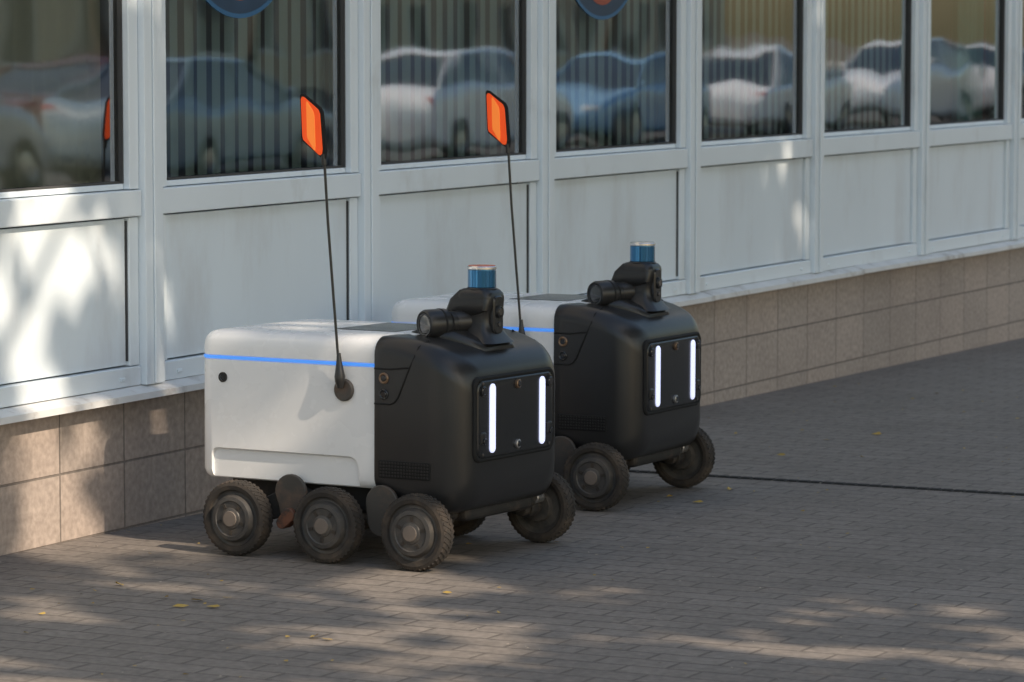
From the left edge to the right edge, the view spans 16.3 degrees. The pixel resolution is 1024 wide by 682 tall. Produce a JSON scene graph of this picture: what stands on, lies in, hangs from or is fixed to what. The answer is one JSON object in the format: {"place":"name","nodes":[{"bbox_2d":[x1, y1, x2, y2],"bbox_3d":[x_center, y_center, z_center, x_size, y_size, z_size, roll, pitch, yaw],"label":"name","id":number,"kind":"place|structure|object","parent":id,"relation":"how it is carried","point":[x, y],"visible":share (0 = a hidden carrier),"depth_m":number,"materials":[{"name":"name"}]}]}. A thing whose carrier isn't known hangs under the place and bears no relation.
{"place":"outdoors","nodes":[
{"label":"outdoors","id":0,"kind":"place"},
{"bbox_2d":[0,338,1023,681],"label":"pavement","id":1,"kind":"structure","parent":0,"point":[714,562],"depth_m":10.34,"materials":[{"name":"brick"}]},
{"bbox_2d":[203,93,575,570],"bbox_3d":[-0.393,-0.060,11.003,0.967,1.404,0.834,3,5,30],"label":"delivery robot","id":2,"kind":"object","parent":1,"relation":"on","point":[424,439],"visible":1,"depth_m":10.76,"materials":[{"name":"white plastic"}]},
{"bbox_2d":[0,359,1020,678],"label":"pavement grit","id":3,"kind":"object","parent":1,"relation":"on","point":[672,553],"visible":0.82,"depth_m":10.33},
{"bbox_2d":[0,247,1023,555],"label":"plinth","id":4,"kind":"structure","parent":1,"relation":"on","point":[66,477],"depth_m":15.84,"materials":[{"name":"tile"}]},
{"bbox_2d":[24,362,1017,678],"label":"fallen leaves","id":5,"kind":"object","parent":1,"relation":"on","point":[450,592],"visible":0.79,"depth_m":10.10,"materials":[{"name":"yellow plant"}]},
{"bbox_2d":[392,90,714,510],"bbox_3d":[0.134,-0.169,12.421,0.967,1.404,0.834,2,5,26],"label":"delivery robot","id":6,"kind":"object","parent":1,"relation":"on","point":[622,346],"visible":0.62,"depth_m":12.08,"materials":[{"name":"black plastic"}]},
{"bbox_2d":[629,470,1023,495],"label":"drainage channel","id":7,"kind":"object","parent":1,"relation":"on","point":[856,484],"visible":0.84,"depth_m":12.75,"materials":[{"name":"black metal"}]},
{"bbox_3d":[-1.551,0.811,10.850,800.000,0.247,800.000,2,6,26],"label":"ground","id":8,"kind":"structure","parent":0,"visible":0},
{"bbox_3d":[-1.272,-2.141,20.390,8.450,4.900,32.660,2,6,26],"label":"upper wall","id":9,"kind":"object","parent":8,"relation":"on","visible":0},
{"bbox_2d":[0,0,1023,407],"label":"window frames","id":10,"kind":"structure","parent":9,"relation":"attached to","point":[144,198],"depth_m":13.85,"materials":[{"name":"white metal"}]},
{"bbox_2d":[0,0,101,198],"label":"pale curtains","id":11,"kind":"object","parent":10,"relation":"attached to","point":[50,105],"depth_m":11.17,"materials":[{"name":"beige fabric"}]},
{"bbox_2d":[0,139,1023,384],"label":"panels","id":12,"kind":"object","parent":10,"relation":"attached to","point":[62,297],"visible":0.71,"depth_m":13.32,"materials":[{"name":"white metal"}]},
{"bbox_2d":[0,0,1023,360],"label":"gaskets","id":13,"kind":"object","parent":10,"relation":"attached to","point":[340,88],"visible":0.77,"depth_m":13.97,"materials":[{"name":"black rubber"}]},
{"label":"glass panes","id":14,"kind":"object","parent":10,"relation":"attached to","visible":0},
{"bbox_2d":[206,0,272,17],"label":"round window sticker","id":15,"kind":"object","parent":14,"relation":"attached to","point":[239,8],"visible":1,"depth_m":12.02,"materials":[{"name":"blue plastic"}]},
{"bbox_2d":[576,0,627,19],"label":"round window sticker","id":16,"kind":"object","parent":14,"relation":"attached to","point":[602,9],"visible":1,"depth_m":14.61,"materials":[{"name":"blue plastic"}]},
{"bbox_2d":[0,238,1023,424],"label":"sill flashing","id":17,"kind":"object","parent":9,"relation":"attached to","point":[34,410],"visible":0.6,"depth_m":15.34,"materials":[{"name":"metal"}]},
{"bbox_2d":[169,0,898,185],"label":"vertical blinds","id":18,"kind":"object","parent":9,"relation":"hanging from","point":[229,70],"depth_m":13.65,"materials":[{"name":"fabric"}]},
{"bbox_2d":[100,0,1023,190],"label":"interior room","id":19,"kind":"object","parent":9,"relation":"attached to","point":[941,48],"visible":0.14,"depth_m":21.14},
{"bbox_2d":[892,0,997,126],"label":"curtains","id":20,"kind":"object","parent":9,"relation":"attached to","point":[967,62],"depth_m":19.09,"materials":[{"name":"beige fabric"}]}
]}

